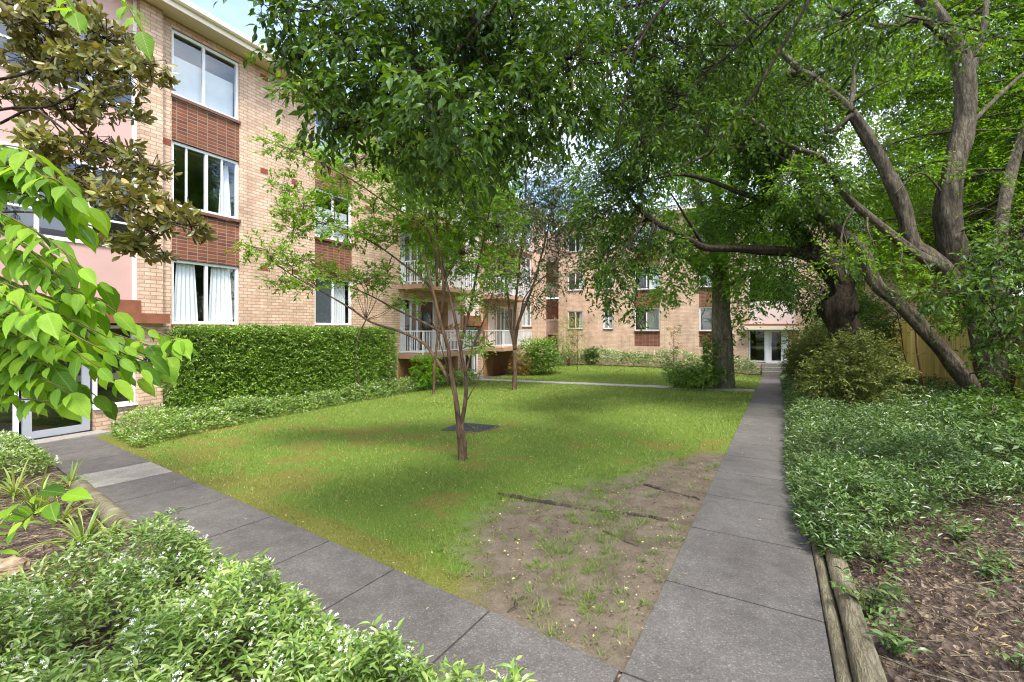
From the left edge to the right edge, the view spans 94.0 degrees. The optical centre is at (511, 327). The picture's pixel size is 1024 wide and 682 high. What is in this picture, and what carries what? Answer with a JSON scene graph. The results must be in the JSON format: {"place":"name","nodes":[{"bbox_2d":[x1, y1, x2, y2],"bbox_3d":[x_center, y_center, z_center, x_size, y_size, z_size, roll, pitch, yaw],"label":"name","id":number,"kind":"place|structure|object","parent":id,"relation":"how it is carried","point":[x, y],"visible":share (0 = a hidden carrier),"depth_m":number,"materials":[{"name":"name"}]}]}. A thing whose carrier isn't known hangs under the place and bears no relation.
{"place":"outdoors","nodes":[
{"label":"outdoors","id":0,"kind":"place"},
{"bbox_2d":[35,436,619,681],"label":"front path","id":1,"kind":"structure","parent":0,"point":[352,588],"depth_m":3.31,"materials":[{"name":"grey concrete"}]},
{"bbox_2d":[94,364,761,672],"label":"lawn","id":2,"kind":"structure","parent":0,"point":[497,596],"depth_m":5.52,"materials":[{"name":"plant"}]},
{"bbox_2d":[338,261,407,398],"bbox_3d":[-4.516,0.002,15.155,2.437,4.564,1.386,0,0,0],"label":"tree","id":3,"kind":"object","parent":2,"relation":"on","point":[365,314],"visible":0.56,"depth_m":15.25,"materials":[{"name":"brown plant"}]},
{"bbox_2d":[225,116,530,460],"bbox_3d":[-1.855,-0.524,6.971,4.386,5.073,2.471,0,0,0],"label":"crepe myrtle","id":4,"kind":"object","parent":2,"relation":"on","point":[443,235],"visible":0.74,"depth_m":7.06,"materials":[{"name":"green plant"}]},
{"bbox_2d":[408,351,446,390],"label":"light green shrub","id":5,"kind":"object","parent":2,"relation":"on","point":[426,380],"visible":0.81,"depth_m":17.78,"materials":[{"name":"green plant"}]},
{"bbox_2d":[369,144,526,393],"bbox_3d":[-2.091,-2.174,16.367,5.528,9.142,4.594,0,0,-4],"label":"feathery tree","id":6,"kind":"object","parent":2,"relation":"on","point":[437,339],"visible":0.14,"depth_m":16.50,"materials":[{"name":"green plant"}]},
{"bbox_2d":[440,368,485,384],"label":"light green shrub","id":7,"kind":"object","parent":2,"relation":"on","point":[459,375],"visible":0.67,"depth_m":19.83,"materials":[{"name":"green plant"}]},
{"bbox_2d":[442,423,499,431],"bbox_3d":[-0.818,2.040,9.593,0.900,0.092,0.780,0,0,23],"label":"drain grate","id":8,"kind":"object","parent":2,"relation":"on","point":[468,426],"visible":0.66,"depth_m":9.57,"materials":[{"name":"grey metal"}]},
{"bbox_2d":[199,388,791,656],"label":"fallen leaves","id":9,"kind":"object","parent":2,"relation":"on","point":[533,505],"visible":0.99,"depth_m":4.96,"materials":[{"name":"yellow plant"}]},
{"bbox_2d":[507,596,526,612],"bbox_3d":[0.023,1.716,2.957,0.065,0.046,0.211,0,0,29],"label":"tree root","id":10,"kind":"object","parent":2,"relation":"on","point":[513,608],"visible":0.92,"depth_m":2.95,"materials":[{"name":"brown plant"}]},
{"bbox_2d":[508,353,535,375],"bbox_3d":[0.558,2.003,25.146,1.713,1.540,1.505,0,0,-12],"label":"croton","id":11,"kind":"object","parent":2,"relation":"on","point":[523,368],"visible":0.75,"depth_m":25.04,"materials":[{"name":"red plant"}]},
{"bbox_2d":[461,126,605,389],"bbox_3d":[0.816,-2.631,17.600,5.482,10.090,6.137,0,0,29],"label":"lawn tree","id":12,"kind":"object","parent":2,"relation":"on","point":[552,206],"visible":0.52,"depth_m":17.59,"materials":[{"name":"green plant"}]},
{"bbox_2d":[516,334,571,374],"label":"round bush","id":13,"kind":"object","parent":2,"relation":"on","point":[552,354],"visible":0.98,"depth_m":25.19,"materials":[{"name":"green plant"}]},
{"bbox_2d":[554,312,594,365],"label":"pale feathery shrub","id":14,"kind":"object","parent":2,"relation":"on","point":[568,334],"visible":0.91,"depth_m":30.20,"materials":[{"name":"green plant"}]},
{"bbox_2d":[437,459,713,655],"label":"soil crumbs","id":15,"kind":"object","parent":2,"relation":"on","point":[578,543],"visible":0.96,"depth_m":3.91,"materials":[{"name":"brown soil"}]},
{"bbox_2d":[566,320,585,369],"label":"young sapling","id":16,"kind":"object","parent":2,"relation":"on","point":[575,344],"visible":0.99,"depth_m":27.17,"materials":[{"name":"green plant"}]},
{"bbox_2d":[497,493,667,520],"bbox_3d":[0.621,1.787,4.774,1.817,0.105,0.106,0,0,29],"label":"tree root","id":17,"kind":"object","parent":2,"relation":"on","point":[549,502],"visible":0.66,"depth_m":4.78,"materials":[{"name":"brown plant"}]},
{"bbox_2d":[581,348,599,364],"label":"dark clump","id":18,"kind":"object","parent":2,"relation":"on","point":[591,355],"visible":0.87,"depth_m":31.07,"materials":[{"name":"green plant"}]},
{"bbox_2d":[643,483,699,499],"bbox_3d":[1.728,1.796,5.221,0.068,0.075,0.708,0,0,-38],"label":"tree root","id":19,"kind":"object","parent":2,"relation":"on","point":[665,490],"visible":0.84,"depth_m":5.22,"materials":[{"name":"brown plant"}]},
{"bbox_2d":[666,323,681,364],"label":"young sapling","id":20,"kind":"object","parent":2,"relation":"on","point":[671,334],"visible":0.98,"depth_m":28.47,"materials":[{"name":"green plant"}]},
{"bbox_2d":[657,360,726,389],"bbox_3d":[6.881,1.929,18.340,2.484,1.356,1.932,0,0,29],"label":"ivy mound","id":21,"kind":"object","parent":2,"relation":"on","point":[684,377],"visible":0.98,"depth_m":18.02,"materials":[{"name":"green plant"}]},
{"bbox_2d":[625,31,819,387],"bbox_3d":[7.588,-4.192,18.041,7.146,13.459,7.518,0,0,29],"label":"broad tree","id":22,"kind":"object","parent":2,"relation":"on","point":[718,273],"visible":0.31,"depth_m":17.33,"materials":[{"name":"green plant"}]},
{"bbox_2d":[698,333,740,384],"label":"trunk ivy","id":23,"kind":"object","parent":22,"relation":"attached to","point":[707,345],"visible":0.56,"depth_m":18.27,"materials":[{"name":"green plant"}]},
{"bbox_2d":[445,323,465,350],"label":"potted plant","id":24,"kind":"object","parent":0,"point":[456,342],"visible":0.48,"depth_m":20.88,"materials":[{"name":"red plant"}]},
{"bbox_2d":[0,363,1023,681],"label":"ground","id":25,"kind":"structure","parent":0,"point":[958,639],"depth_m":3.23,"materials":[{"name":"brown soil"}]},
{"bbox_2d":[0,555,30,581],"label":"garden rock","id":26,"kind":"object","parent":25,"relation":"on","point":[10,564],"visible":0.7,"depth_m":3.46,"materials":[{"name":"stone"}]},
{"bbox_2d":[0,455,44,502],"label":"strappy plant","id":27,"kind":"object","parent":25,"relation":"on","point":[12,485],"visible":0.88,"depth_m":5.51,"materials":[{"name":"green plant"}]},
{"bbox_2d":[0,429,61,481],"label":"jasmine cover","id":28,"kind":"object","parent":25,"relation":"on","point":[27,449],"visible":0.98,"depth_m":6.66,"materials":[{"name":"green plant"}]},
{"bbox_2d":[0,462,80,524],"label":"strappy plant","id":29,"kind":"object","parent":25,"relation":"on","point":[37,504],"visible":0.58,"depth_m":4.84,"materials":[{"name":"green plant"}]},
{"bbox_2d":[17,554,88,607],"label":"strappy plant","id":30,"kind":"object","parent":25,"relation":"on","point":[22,571],"visible":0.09,"depth_m":3.16,"materials":[{"name":"green plant"}]},
{"bbox_2d":[35,496,99,525],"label":"strappy plant","id":31,"kind":"object","parent":25,"relation":"on","point":[69,511],"visible":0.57,"depth_m":4.58,"materials":[{"name":"green plant"}]},
{"bbox_2d":[16,503,122,557],"bbox_3d":[-3.589,1.668,3.946,0.708,0.372,0.754,0,0,6],"label":"strappy plant","id":32,"kind":"object","parent":25,"relation":"on","point":[75,531],"visible":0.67,"depth_m":4.00,"materials":[{"name":"green plant"}]},
{"bbox_2d":[47,458,93,485],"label":"strappy plant","id":33,"kind":"object","parent":25,"relation":"on","point":[71,478],"visible":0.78,"depth_m":5.91,"materials":[{"name":"green plant"}]},
{"bbox_2d":[0,0,198,555],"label":"young leaved plant","id":34,"kind":"object","parent":25,"relation":"on","point":[33,322],"visible":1,"depth_m":1.31,"materials":[{"name":"green plant"}]},
{"bbox_2d":[68,480,137,536],"bbox_3d":[-4.250,1.833,4.921,2.247,0.278,0.186,0,0,40],"label":"edging log","id":35,"kind":"object","parent":25,"relation":"on","point":[107,506],"visible":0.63,"depth_m":4.64,"materials":[{"name":"beige wood"}]},
{"bbox_2d":[75,517,131,539],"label":"strappy plant","id":36,"kind":"object","parent":25,"relation":"on","point":[111,530],"visible":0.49,"depth_m":4.06,"materials":[{"name":"green plant"}]},
{"bbox_2d":[0,0,218,265],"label":"magnolia","id":37,"kind":"object","parent":25,"relation":"on","point":[89,56],"visible":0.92,"depth_m":4.32,"materials":[{"name":"green plant"}]},
{"bbox_2d":[0,507,536,681],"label":"jasmine cover","id":38,"kind":"object","parent":25,"relation":"on","point":[337,653],"visible":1,"depth_m":2.20,"materials":[{"name":"green plant"}]},
{"bbox_2d":[109,373,445,446],"bbox_3d":[-5.604,1.979,14.440,2.570,0.898,12.627,0,0,18],"label":"ground cover strip","id":39,"kind":"object","parent":25,"relation":"on","point":[176,423],"visible":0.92,"depth_m":10.48,"materials":[{"name":"green plant"}]},
{"bbox_2d":[0,0,555,444],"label":"apartment building","id":40,"kind":"structure","parent":25,"relation":"on","point":[213,111],"depth_m":12.59,"materials":[{"name":"beige brick"}]},
{"bbox_2d":[21,327,89,439],"bbox_3d":[-8.868,1.010,9.308,0.060,2.140,1.020,0,0,26],"label":"door","id":41,"kind":"structure","parent":40,"relation":"in","point":[26,425],"depth_m":9.29,"materials":[{"name":"grey paint"}]},
{"bbox_2d":[0,141,136,245],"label":"stair window","id":42,"kind":"structure","parent":40,"relation":"in","point":[35,219],"depth_m":9.21,"materials":[{"name":"white paint"}]},
{"bbox_2d":[0,33,136,110],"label":"stair window","id":43,"kind":"structure","parent":40,"relation":"in","point":[132,98],"depth_m":10.02,"materials":[{"name":"white paint"}]},
{"bbox_2d":[171,259,238,326],"bbox_3d":[-7.620,-0.818,11.888,0.230,1.597,1.690,0,0,26],"label":"window","id":44,"kind":"structure","parent":40,"relation":"in","point":[184,297],"depth_m":11.86,"materials":[{"name":"white fabric"}]},
{"bbox_2d":[171,29,240,123],"bbox_3d":[-7.631,-6.189,11.893,0.255,1.617,1.690,0,0,26],"label":"window","id":45,"kind":"structure","parent":40,"relation":"in","point":[199,88],"depth_m":11.87,"materials":[{"name":"white paint"}]},
{"bbox_2d":[172,140,240,222],"bbox_3d":[-7.663,-3.584,11.908,0.325,1.607,1.690,0,0,26],"label":"window","id":46,"kind":"structure","parent":40,"relation":"in","point":[224,212],"depth_m":12.23,"materials":[{"name":"white paint"}]},
{"bbox_2d":[315,188,350,245],"bbox_3d":[-5.860,-3.584,15.583,0.255,1.607,1.600,0,0,26],"label":"window","id":47,"kind":"structure","parent":40,"relation":"in","point":[343,216],"depth_m":15.63,"materials":[{"name":"white paint"}]},
{"bbox_2d":[315,111,350,169],"bbox_3d":[-5.860,-6.189,15.583,0.255,1.617,1.600,0,0,26],"label":"window","id":48,"kind":"structure","parent":40,"relation":"in","point":[316,125],"depth_m":15.40,"materials":[{"name":"white paint"}]},
{"bbox_2d":[315,277,352,326],"bbox_3d":[-5.892,-0.818,15.598,0.325,1.597,1.600,0,0,26],"label":"window","id":49,"kind":"structure","parent":40,"relation":"in","point":[328,312],"depth_m":15.56,"materials":[{"name":"white paint"}]},
{"bbox_2d":[400,298,433,352],"bbox_3d":[-3.990,-0.100,19.701,0.230,2.150,2.394,0,0,26],"label":"sliding door","id":50,"kind":"structure","parent":40,"relation":"in","point":[402,317],"depth_m":19.26,"materials":[{"name":"white paint"}]},
{"bbox_2d":[400,233,433,284],"bbox_3d":[-3.990,-2.780,19.701,0.230,2.150,2.394,0,0,26],"label":"sliding door","id":51,"kind":"structure","parent":40,"relation":"in","point":[402,242],"depth_m":19.23,"materials":[{"name":"white paint"}]},
{"bbox_2d":[417,357,445,385],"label":"shrub","id":52,"kind":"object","parent":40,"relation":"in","point":[442,361],"depth_m":20.78,"materials":[{"name":"green plant"}]},
{"bbox_2d":[465,327,473,372],"bbox_3d":[-2.105,1.135,23.344,0.121,2.390,0.900,0,0,26],"label":"door","id":53,"kind":"structure","parent":40,"relation":"in","point":[472,328],"depth_m":23.65,"materials":[{"name":"grey paint"}]},
{"bbox_2d":[494,351,508,374],"bbox_3d":[-0.580,2.075,26.355,0.017,1.650,1.750,0,0,26],"label":"garage door","id":54,"kind":"structure","parent":40,"relation":"in","point":[501,360],"depth_m":26.23,"materials":[{"name":"brown wood"}]},
{"bbox_2d":[496,307,512,345],"bbox_3d":[-0.532,-0.100,26.915,0.230,2.150,2.294,0,0,26],"label":"sliding door","id":55,"kind":"structure","parent":40,"relation":"in","point":[500,344],"depth_m":26.86,"materials":[{"name":"white paint"}]},
{"bbox_2d":[522,256,530,282],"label":"window","id":56,"kind":"structure","parent":40,"relation":"in","point":[526,267],"depth_m":29.99,"materials":[{"name":"white paint"}]},
{"bbox_2d":[522,302,531,327],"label":"window","id":57,"kind":"structure","parent":40,"relation":"in","point":[525,317],"depth_m":29.71,"materials":[{"name":"white paint"}]},
{"bbox_2d":[160,322,398,423],"bbox_3d":[-5.962,1.149,13.987,1.066,2.636,7.595,0,0,25],"label":"hedge","id":58,"kind":"object","parent":25,"relation":"on","point":[223,339],"visible":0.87,"depth_m":12.73,"materials":[{"name":"green plant"}]},
{"bbox_2d":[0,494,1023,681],"bbox_3d":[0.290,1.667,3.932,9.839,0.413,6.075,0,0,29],"label":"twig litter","id":59,"kind":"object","parent":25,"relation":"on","point":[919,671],"visible":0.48,"depth_m":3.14,"materials":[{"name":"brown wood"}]},
{"bbox_2d":[504,357,566,373],"bbox_3d":[1.437,2.145,28.663,1.569,0.848,7.082,0,0,29],"label":"ground cover strip","id":60,"kind":"object","parent":25,"relation":"on","point":[507,369],"visible":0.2,"depth_m":27.88,"materials":[{"name":"green plant"}]},
{"bbox_2d":[213,0,1023,387],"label":"overhanging tree","id":61,"kind":"object","parent":25,"relation":"on","point":[459,44],"visible":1,"depth_m":3.82,"materials":[{"name":"green plant"}]},
{"bbox_2d":[603,530,637,545],"bbox_3d":[0.890,1.750,3.965,0.039,0.051,0.398,0,0,-30],"label":"tree root","id":62,"kind":"object","parent":25,"relation":"on","point":[622,539],"visible":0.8,"depth_m":3.91,"materials":[{"name":"brown plant"}]},
{"bbox_2d":[558,345,760,374],"bbox_3d":[8.457,1.920,29.963,12.776,1.668,2.363,0,0,29],"label":"ground cover strip","id":63,"kind":"object","parent":25,"relation":"on","point":[627,355],"visible":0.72,"depth_m":29.80,"materials":[{"name":"green plant"}]},
{"bbox_2d":[554,29,888,400],"bbox_3d":[4.991,-2.407,11.525,8.656,9.445,5.508,0,0,-10],"label":"gnarled tree","id":64,"kind":"object","parent":25,"relation":"on","point":[837,307],"visible":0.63,"depth_m":10.89,"materials":[{"name":"green plant"}]},
{"bbox_2d":[546,178,979,375],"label":"apartment building","id":65,"kind":"structure","parent":25,"relation":"on","point":[760,350],"depth_m":30.64,"materials":[{"name":"brick"}]},
{"bbox_2d":[548,335,558,353],"bbox_3d":[3.179,1.575,35.739,0.980,2.130,0.040,0,0,29],"label":"door","id":66,"kind":"structure","parent":65,"relation":"in","point":[549,336],"depth_m":35.70,"materials":[{"name":"brown"}]},
{"bbox_2d":[567,236,582,253],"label":"window","id":67,"kind":"structure","parent":65,"relation":"in","point":[582,236],"depth_m":33.58,"materials":[{"name":"white paint"}]},
{"bbox_2d":[568,311,582,329],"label":"window","id":68,"kind":"structure","parent":65,"relation":"in","point":[581,312],"depth_m":33.58,"materials":[{"name":"white paint"}]},
{"bbox_2d":[568,272,582,291],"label":"window","id":69,"kind":"structure","parent":65,"relation":"in","point":[580,272],"depth_m":33.58,"materials":[{"name":"white paint"}]},
{"bbox_2d":[603,310,612,329],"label":"window","id":70,"kind":"structure","parent":65,"relation":"in","point":[605,327],"depth_m":32.51,"materials":[{"name":"white paint"}]},
{"bbox_2d":[634,308,659,331],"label":"window","id":71,"kind":"structure","parent":65,"relation":"in","point":[653,327],"depth_m":31.09,"materials":[{"name":"white paint"}]},
{"bbox_2d":[635,266,659,290],"bbox_3d":[8.856,-3.233,31.229,1.660,1.567,0.325,0,0,29],"label":"window","id":72,"kind":"structure","parent":65,"relation":"in","point":[643,282],"depth_m":31.23,"materials":[{"name":"white paint"}]},
{"bbox_2d":[699,307,711,331],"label":"window","id":73,"kind":"structure","parent":65,"relation":"in","point":[705,313],"depth_m":29.54,"materials":[{"name":"grey glass"}]},
{"bbox_2d":[769,330,783,362],"bbox_3d":[15.283,1.060,27.601,0.740,1.920,0.120,0,0,29],"label":"door","id":74,"kind":"structure","parent":65,"relation":"in","point":[770,331],"depth_m":27.69,"materials":[{"name":"white paint"}]},
{"bbox_2d":[832,254,863,282],"bbox_3d":[18.248,-3.233,26.000,1.620,1.567,0.255,0,0,29],"label":"window","id":75,"kind":"structure","parent":65,"relation":"in","point":[842,254],"depth_m":25.97,"materials":[{"name":"white paint"}]},
{"bbox_2d":[775,319,829,375],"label":"screen shrub","id":76,"kind":"object","parent":25,"relation":"on","point":[812,332],"visible":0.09,"depth_m":18.75,"materials":[{"name":"green plant"}]},
{"bbox_2d":[777,331,836,386],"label":"screen shrub","id":77,"kind":"object","parent":25,"relation":"on","point":[801,350],"visible":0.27,"depth_m":15.57,"materials":[{"name":"green plant"}]},
{"bbox_2d":[810,516,853,681],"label":"edging log","id":78,"kind":"object","parent":25,"relation":"on","point":[842,670],"visible":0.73,"depth_m":2.73,"materials":[{"name":"beige wood"}]},
{"bbox_2d":[795,286,868,344],"bbox_3d":[15.457,0.318,22.729,3.709,4.764,3.571,0,0,-30],"label":"screen shrub","id":79,"kind":"object","parent":25,"relation":"on","point":[813,317],"visible":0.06,"depth_m":22.86,"materials":[{"name":"green plant"}]},
{"bbox_2d":[817,512,886,681],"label":"edging log","id":80,"kind":"object","parent":25,"relation":"on","point":[864,661],"visible":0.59,"depth_m":2.54,"materials":[{"name":"beige wood"}]},
{"bbox_2d":[813,288,902,357],"bbox_3d":[13.301,0.333,18.391,2.894,3.957,4.399,0,0,29],"label":"screen shrub","id":81,"kind":"object","parent":25,"relation":"on","point":[864,302],"visible":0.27,"depth_m":17.48,"materials":[{"name":"green plant"}]},
{"bbox_2d":[791,323,927,415],"bbox_3d":[7.565,0.991,10.597,2.449,2.261,2.810,0,0,29],"label":"screen shrub","id":82,"kind":"object","parent":25,"relation":"on","point":[838,367],"visible":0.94,"depth_m":10.20,"materials":[{"name":"green plant"}]},
{"bbox_2d":[816,318,905,389],"bbox_3d":[10.644,0.955,14.623,2.356,2.556,2.889,0,0,29],"label":"screen shrub","id":83,"kind":"object","parent":25,"relation":"on","point":[864,325],"visible":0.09,"depth_m":14.26,"materials":[{"name":"green plant"}]},
{"bbox_2d":[701,0,1023,407],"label":"spreading tree","id":84,"kind":"object","parent":25,"relation":"on","point":[952,208],"visible":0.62,"depth_m":11.13,"materials":[{"name":"green plant"}]},
{"bbox_2d":[830,566,909,616],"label":"leafy sprig","id":85,"kind":"object","parent":25,"relation":"on","point":[873,605],"visible":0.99,"depth_m":2.83,"materials":[{"name":"green plant"}]},
{"bbox_2d":[860,528,911,563],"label":"leafy sprig","id":86,"kind":"object","parent":25,"relation":"on","point":[882,548],"visible":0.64,"depth_m":3.51,"materials":[{"name":"green plant"}]},
{"bbox_2d":[847,390,942,425],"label":"bed plant","id":87,"kind":"object","parent":25,"relation":"on","point":[890,399],"visible":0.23,"depth_m":9.27,"materials":[{"name":"green plant"}]},
{"bbox_2d":[866,300,930,376],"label":"thin sapling","id":88,"kind":"object","parent":25,"relation":"on","point":[889,320],"visible":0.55,"depth_m":15.41,"materials":[{"name":"green plant"}]},
{"bbox_2d":[864,611,933,656],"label":"leafy sprig","id":89,"kind":"object","parent":25,"relation":"on","point":[894,644],"visible":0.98,"depth_m":2.46,"materials":[{"name":"green plant"}]},
{"bbox_2d":[871,295,929,381],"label":"thin sapling","id":90,"kind":"object","parent":25,"relation":"on","point":[897,316],"visible":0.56,"depth_m":13.82,"materials":[{"name":"green plant"}]},
{"bbox_2d":[779,367,1023,622],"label":"ground cover bed","id":91,"kind":"object","parent":25,"relation":"on","point":[832,472],"visible":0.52,"depth_m":4.77,"materials":[{"name":"green plant"}]},
{"bbox_2d":[872,290,933,388],"bbox_3d":[10.167,0.489,12.308,1.331,3.134,0.982,0,0,16],"label":"thin sapling","id":92,"kind":"object","parent":25,"relation":"on","point":[919,365],"visible":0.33,"depth_m":12.19,"materials":[{"name":"green plant"}]},
{"bbox_2d":[834,69,1016,310],"bbox_3d":[18.684,-4.241,19.101,9.429,13.366,8.722,0,0,-24],"label":"background tree","id":93,"kind":"object","parent":25,"relation":"on","point":[908,123],"visible":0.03,"depth_m":20.05,"materials":[{"name":"green plant"}]},
{"bbox_2d":[837,192,1019,302],"bbox_3d":[21.184,-3.181,23.818,8.560,11.603,8.951,0,0,29],"label":"background tree","id":94,"kind":"object","parent":25,"relation":"on","point":[904,277],"visible":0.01,"depth_m":23.97,"materials":[{"name":"green plant"}]},
{"bbox_2d":[875,417,993,469],"bbox_3d":[5.633,1.618,6.527,1.454,0.788,1.223,0,0,8],"label":"bed plant","id":95,"kind":"object","parent":25,"relation":"on","point":[912,427],"visible":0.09,"depth_m":6.59,"materials":[{"name":"green plant"}]},
{"bbox_2d":[862,524,1023,596],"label":"seedling weeds","id":96,"kind":"object","parent":25,"relation":"on","point":[962,554],"visible":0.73,"depth_m":3.35,"materials":[{"name":"green plant"}]},
{"bbox_2d":[902,389,987,413],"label":"bed plant","id":97,"kind":"object","parent":25,"relation":"on","point":[929,398],"visible":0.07,"depth_m":9.20,"materials":[{"name":"green plant"}]},
{"bbox_2d":[878,0,1023,206],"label":"background tree","id":98,"kind":"object","parent":25,"relation":"on","point":[1011,17],"visible":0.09,"depth_m":13.47,"materials":[{"name":"green plant"}]},
{"bbox_2d":[883,294,1023,398],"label":"timber fence","id":99,"kind":"object","parent":25,"relation":"on","point":[931,364],"visible":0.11,"depth_m":17.09,"materials":[{"name":"yellow wood"}]},
{"bbox_2d":[939,509,992,541],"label":"leafy sprig","id":100,"kind":"object","parent":25,"relation":"on","point":[964,527],"visible":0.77,"depth_m":3.83,"materials":[{"name":"green plant"}]},
{"bbox_2d":[921,395,1023,484],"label":"bed plant","id":101,"kind":"object","parent":25,"relation":"on","point":[1009,434],"visible":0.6,"depth_m":5.57,"materials":[{"name":"green plant"}]},
{"bbox_2d":[927,380,1023,442],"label":"undergrowth shrub","id":102,"kind":"object","parent":25,"relation":"on","point":[1004,404],"visible":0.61,"depth_m":7.57,"materials":[{"name":"green plant"}]},
{"bbox_2d":[958,549,1013,578],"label":"leafy sprig","id":103,"kind":"object","parent":25,"relation":"on","point":[987,572],"visible":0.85,"depth_m":3.23,"materials":[{"name":"green plant"}]},
{"bbox_2d":[965,115,1023,296],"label":"background tree","id":104,"kind":"object","parent":25,"relation":"on","point":[979,161],"visible":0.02,"depth_m":13.57,"materials":[{"name":"green plant"}]},
{"bbox_2d":[989,641,1023,670],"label":"leafy sprig","id":105,"kind":"object","parent":25,"relation":"on","point":[1014,660],"visible":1,"depth_m":2.34,"materials":[{"name":"green plant"}]},
{"bbox_2d":[189,0,1021,298],"label":"sky","id":106,"kind":"structure","parent":0,"point":[235,13],"materials":[{"name":"white"}]},
{"bbox_2d":[480,379,754,391],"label":"cross path","id":107,"kind":"structure","parent":0,"point":[658,386],"depth_m":19.35,"materials":[{"name":"concrete"}]},
{"bbox_2d":[619,375,834,681],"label":"path","id":108,"kind":"structure","parent":0,"point":[725,611],"depth_m":3.11,"materials":[{"name":"grey concrete"}]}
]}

